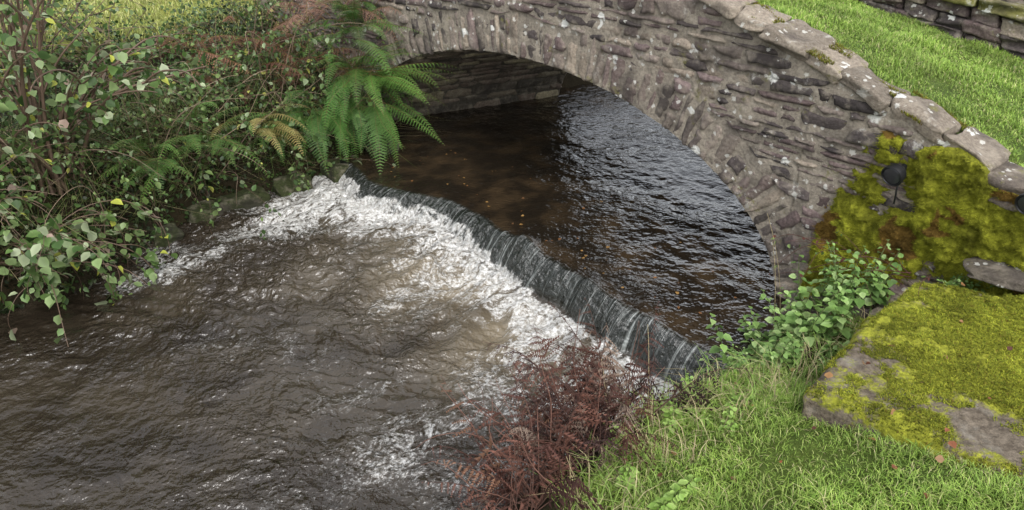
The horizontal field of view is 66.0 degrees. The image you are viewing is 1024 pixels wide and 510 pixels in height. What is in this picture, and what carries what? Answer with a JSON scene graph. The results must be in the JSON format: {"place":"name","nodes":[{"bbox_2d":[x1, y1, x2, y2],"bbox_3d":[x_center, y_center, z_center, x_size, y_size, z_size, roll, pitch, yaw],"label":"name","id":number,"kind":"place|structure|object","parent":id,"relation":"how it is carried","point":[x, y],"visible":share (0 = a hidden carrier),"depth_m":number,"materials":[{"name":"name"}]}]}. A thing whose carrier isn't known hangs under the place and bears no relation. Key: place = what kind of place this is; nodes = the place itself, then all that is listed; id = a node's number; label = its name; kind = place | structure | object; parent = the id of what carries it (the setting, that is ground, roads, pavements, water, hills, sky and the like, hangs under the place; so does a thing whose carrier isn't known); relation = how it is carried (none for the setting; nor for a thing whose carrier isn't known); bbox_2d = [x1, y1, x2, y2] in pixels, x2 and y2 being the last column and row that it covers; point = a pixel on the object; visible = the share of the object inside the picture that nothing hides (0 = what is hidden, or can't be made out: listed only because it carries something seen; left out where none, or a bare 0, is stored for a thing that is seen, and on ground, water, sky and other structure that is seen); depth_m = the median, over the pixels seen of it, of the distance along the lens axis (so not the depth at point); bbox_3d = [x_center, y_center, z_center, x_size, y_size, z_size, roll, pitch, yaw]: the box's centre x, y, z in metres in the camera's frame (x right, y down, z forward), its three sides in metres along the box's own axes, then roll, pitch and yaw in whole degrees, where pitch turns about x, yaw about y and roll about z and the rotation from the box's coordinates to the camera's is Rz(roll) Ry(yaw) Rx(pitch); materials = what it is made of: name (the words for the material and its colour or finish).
{"place":"outdoors","nodes":[
{"label":"outdoors","id":0,"kind":"place"},
{"bbox_2d":[0,83,786,509],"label":"river","id":1,"kind":"structure","parent":0,"point":[322,345],"depth_m":5.77,"materials":[{"name":"liquid"}]},
{"bbox_2d":[390,150,1012,498],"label":"fallen leaves","id":2,"kind":"object","parent":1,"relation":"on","point":[940,458],"visible":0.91,"depth_m":3.63,"materials":[{"name":"plant"}]},
{"bbox_2d":[0,0,1023,509],"bbox_3d":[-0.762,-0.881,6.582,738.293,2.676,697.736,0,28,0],"label":"ground","id":3,"kind":"structure","parent":0,"point":[570,80],"depth_m":6.06,"materials":[{"name":"green plant"}]},
{"bbox_2d":[0,134,70,247],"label":"hazel shrub","id":4,"kind":"object","parent":3,"relation":"on","point":[16,204],"visible":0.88,"depth_m":5.70,"materials":[{"name":"green plant"}]},
{"bbox_2d":[0,0,133,84],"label":"hazel shrub","id":5,"kind":"object","parent":3,"relation":"on","point":[72,12],"visible":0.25,"depth_m":7.32,"materials":[{"name":"green plant"}]},
{"bbox_2d":[0,198,177,346],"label":"hazel shrub","id":6,"kind":"object","parent":3,"relation":"on","point":[42,237],"visible":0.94,"depth_m":5.73,"materials":[{"name":"green plant"}]},
{"bbox_2d":[0,0,206,195],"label":"hazel shrub","id":7,"kind":"object","parent":3,"relation":"on","point":[14,39],"visible":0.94,"depth_m":5.87,"materials":[{"name":"green plant"}]},
{"bbox_2d":[0,0,221,114],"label":"hazel shrub","id":8,"kind":"object","parent":3,"relation":"on","point":[67,29],"visible":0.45,"depth_m":7.48,"materials":[{"name":"green plant"}]},
{"bbox_2d":[79,135,194,204],"bbox_3d":[-3.152,-0.698,6.490,0.882,0.640,0.701,-16,32,-28],"label":"fern","id":9,"kind":"object","parent":3,"relation":"on","point":[156,164],"visible":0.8,"depth_m":6.56,"materials":[{"name":"green plant"}]},
{"bbox_2d":[0,0,278,58],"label":"field grass","id":10,"kind":"structure","parent":3,"relation":"on","point":[120,14],"depth_m":9.06,"materials":[{"name":"green plant"}]},
{"bbox_2d":[0,0,365,314],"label":"ivy undergrowth","id":11,"kind":"object","parent":3,"relation":"on","point":[221,11],"visible":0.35,"depth_m":7.72,"materials":[{"name":"green plant"}]},
{"bbox_2d":[0,0,394,258],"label":"bare twigs","id":12,"kind":"object","parent":3,"relation":"on","point":[260,79],"visible":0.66,"depth_m":7.10,"materials":[{"name":"brown plant"}]},
{"bbox_2d":[0,0,395,309],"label":"bramble bushes","id":13,"kind":"object","parent":3,"relation":"on","point":[186,92],"visible":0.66,"depth_m":7.16,"materials":[{"name":"green plant"}]},
{"bbox_2d":[128,0,310,92],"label":"dead bracken","id":14,"kind":"object","parent":3,"relation":"on","point":[210,41],"visible":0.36,"depth_m":8.02,"materials":[{"name":"brown plant"}]},
{"bbox_2d":[0,52,450,294],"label":"hanging bank grass","id":15,"kind":"structure","parent":3,"relation":"on","point":[158,105],"depth_m":7.02,"materials":[{"name":"green plant"}]},
{"bbox_2d":[154,102,273,179],"bbox_3d":[-2.687,-0.998,6.995,1.021,0.744,1.037,0,28,0],"label":"fern","id":16,"kind":"object","parent":15,"relation":"on","point":[199,138],"visible":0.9,"depth_m":7.05,"materials":[{"name":"green plant"}]},
{"bbox_2d":[212,104,307,155],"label":"fern","id":17,"kind":"object","parent":15,"relation":"on","point":[275,128],"visible":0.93,"depth_m":7.26,"materials":[{"name":"yellow plant"}]},
{"bbox_2d":[228,112,324,162],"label":"fern","id":18,"kind":"object","parent":15,"relation":"on","point":[282,120],"visible":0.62,"depth_m":7.46,"materials":[{"name":"green plant"}]},
{"bbox_2d":[249,90,356,175],"bbox_3d":[-2.030,-1.193,7.533,0.952,0.798,0.702,-23,35,-36],"label":"fern","id":19,"kind":"object","parent":15,"relation":"on","point":[318,119],"visible":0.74,"depth_m":7.59,"materials":[{"name":"green plant"}]},
{"bbox_2d":[286,37,421,131],"bbox_3d":[-1.438,-1.689,7.765,1.369,0.914,0.799,-15,32,-26],"label":"fern","id":20,"kind":"object","parent":15,"relation":"on","point":[343,64],"visible":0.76,"depth_m":7.64,"materials":[{"name":"green plant"}]},
{"bbox_2d":[347,48,440,118],"bbox_3d":[-1.138,-1.634,7.690,0.930,0.783,1.072,0,28,0],"label":"fern","id":21,"kind":"object","parent":15,"relation":"on","point":[393,80],"visible":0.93,"depth_m":7.51,"materials":[{"name":"green plant"}]},
{"bbox_2d":[353,63,463,105],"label":"fern","id":22,"kind":"object","parent":15,"relation":"on","point":[416,75],"visible":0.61,"depth_m":7.80,"materials":[{"name":"green plant"}]},
{"bbox_2d":[213,0,291,32],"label":"willow shrub","id":23,"kind":"object","parent":3,"relation":"on","point":[277,9],"visible":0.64,"depth_m":9.10,"materials":[{"name":"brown plant"}]},
{"bbox_2d":[148,129,399,247],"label":"mossy bank rocks","id":24,"kind":"object","parent":3,"relation":"on","point":[284,186],"visible":0.5,"depth_m":7.62,"materials":[{"name":"stone"}]},
{"bbox_2d":[207,17,371,104],"bbox_3d":[-2.273,-1.955,8.019,1.767,0.839,1.278,0,28,0],"label":"dead bracken","id":25,"kind":"object","parent":3,"relation":"on","point":[277,63],"visible":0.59,"depth_m":7.95,"materials":[{"name":"brown plant"}]},
{"bbox_2d":[249,0,367,86],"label":"shrub","id":26,"kind":"object","parent":3,"relation":"on","point":[332,32],"visible":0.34,"depth_m":8.57,"materials":[{"name":"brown plant"}]},
{"bbox_2d":[265,0,404,44],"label":"dead bracken","id":27,"kind":"object","parent":3,"relation":"on","point":[314,11],"visible":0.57,"depth_m":7.87,"materials":[{"name":"brown plant"}]},
{"bbox_2d":[318,93,402,159],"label":"fern","id":28,"kind":"object","parent":3,"relation":"on","point":[352,117],"visible":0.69,"depth_m":7.74,"materials":[{"name":"green plant"}]},
{"bbox_2d":[315,9,413,128],"bbox_3d":[-1.573,-1.964,8.261,1.264,1.282,1.237,-14,31,-24],"label":"fern","id":29,"kind":"object","parent":3,"relation":"on","point":[369,93],"visible":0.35,"depth_m":8.30,"materials":[{"name":"plant"}]},
{"bbox_2d":[364,93,444,171],"bbox_3d":[-1.124,-1.215,7.783,0.672,0.690,0.711,-22,35,-35],"label":"fern","id":30,"kind":"object","parent":3,"relation":"on","point":[385,114],"visible":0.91,"depth_m":7.69,"materials":[{"name":"green plant"}]},
{"bbox_2d":[416,298,759,509],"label":"dead bracken","id":31,"kind":"object","parent":3,"relation":"on","point":[580,421],"visible":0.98,"depth_m":3.64,"materials":[{"name":"brown plant"}]},
{"bbox_2d":[259,0,1023,300],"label":"stone arch bridge","id":32,"kind":"structure","parent":3,"relation":"on","point":[810,120],"depth_m":5.35,"materials":[{"name":"stone"}]},
{"bbox_2d":[293,0,422,74],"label":"fern","id":33,"kind":"object","parent":32,"relation":"attached to","point":[349,10],"visible":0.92,"depth_m":7.64,"materials":[{"name":"green plant"}]},
{"bbox_2d":[331,0,386,25],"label":"fern","id":34,"kind":"object","parent":32,"relation":"attached to","point":[371,5],"visible":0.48,"depth_m":8.02,"materials":[{"name":"green plant"}]},
{"bbox_2d":[881,163,907,203],"bbox_3d":[2.267,-0.422,4.674,0.148,0.261,0.132,-18,33,-30],"label":"wall lamp","id":35,"kind":"object","parent":32,"relation":"attached to","point":[893,174],"visible":1,"depth_m":4.61,"materials":[{"name":"black plastic"}]},
{"bbox_2d":[963,257,1023,292],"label":"flagstone","id":36,"kind":"object","parent":32,"relation":"on","point":[1002,275],"visible":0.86,"depth_m":4.33,"materials":[{"name":"stone"}]},
{"bbox_2d":[1015,193,1023,214],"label":"wall lamp","id":37,"kind":"object","parent":32,"relation":"attached to","point":[1019,202],"visible":1,"depth_m":4.17,"materials":[{"name":"black plastic"}]},
{"bbox_2d":[599,423,701,509],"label":"broadleaf weeds","id":38,"kind":"object","parent":3,"relation":"on","point":[662,501],"visible":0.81,"depth_m":3.40,"materials":[{"name":"green plant"}]},
{"bbox_2d":[645,373,754,436],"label":"broadleaf weeds","id":39,"kind":"object","parent":3,"relation":"on","point":[668,412],"visible":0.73,"depth_m":3.91,"materials":[{"name":"green plant"}]},
{"bbox_2d":[524,214,888,509],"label":"bank grass tufts","id":40,"kind":"object","parent":3,"relation":"on","point":[773,384],"visible":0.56,"depth_m":3.89,"materials":[{"name":"green plant"}]},
{"bbox_2d":[699,253,865,378],"bbox_3d":[1.576,0.522,4.874,0.942,1.063,0.827,0,28,0],"label":"nettle patch","id":41,"kind":"object","parent":3,"relation":"on","point":[786,324],"visible":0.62,"depth_m":4.65,"materials":[{"name":"green plant"}]},
{"bbox_2d":[546,312,1023,509],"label":"lawn grass","id":42,"kind":"structure","parent":3,"relation":"on","point":[798,397],"depth_m":3.38,"materials":[{"name":"green plant"}]},
{"bbox_2d":[719,326,850,376],"bbox_3d":[1.571,0.623,4.531,0.786,0.569,0.465,0,28,0],"label":"nettle patch","id":43,"kind":"object","parent":3,"relation":"on","point":[791,352],"visible":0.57,"depth_m":4.39,"materials":[{"name":"green plant"}]},
{"bbox_2d":[778,284,909,325],"bbox_3d":[2.043,0.603,5.170,0.598,1.087,1.256,-24,36,-38],"label":"bank rubble","id":44,"kind":"object","parent":3,"relation":"on","point":[898,289],"visible":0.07,"depth_m":4.81,"materials":[{"name":"stone"}]},
{"bbox_2d":[937,275,999,293],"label":"broadleaf weeds","id":45,"kind":"object","parent":44,"relation":"on","point":[957,282],"visible":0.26,"depth_m":4.54,"materials":[{"name":"green plant"}]},
{"bbox_2d":[793,239,903,315],"bbox_3d":[2.082,0.196,4.861,0.489,0.624,0.484,-16,32,-27],"label":"nettle patch","id":46,"kind":"object","parent":3,"relation":"on","point":[875,287],"visible":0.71,"depth_m":4.73,"materials":[{"name":"green plant"}]},
{"bbox_2d":[769,231,930,304],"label":"bramble twigs","id":47,"kind":"object","parent":3,"relation":"on","point":[816,253],"visible":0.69,"depth_m":4.85,"materials":[{"name":"green plant"}]},
{"bbox_2d":[801,282,1023,487],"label":"mossy stone slab","id":48,"kind":"structure","parent":3,"relation":"on","point":[978,433],"depth_m":3.54,"materials":[{"name":"sandstone"},{"name":"moss"}]},
{"bbox_2d":[805,280,1023,485],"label":"slab moss","id":49,"kind":"object","parent":48,"relation":"on","point":[1002,319],"visible":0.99,"depth_m":3.79,"materials":[{"name":"green plant"}]}
]}

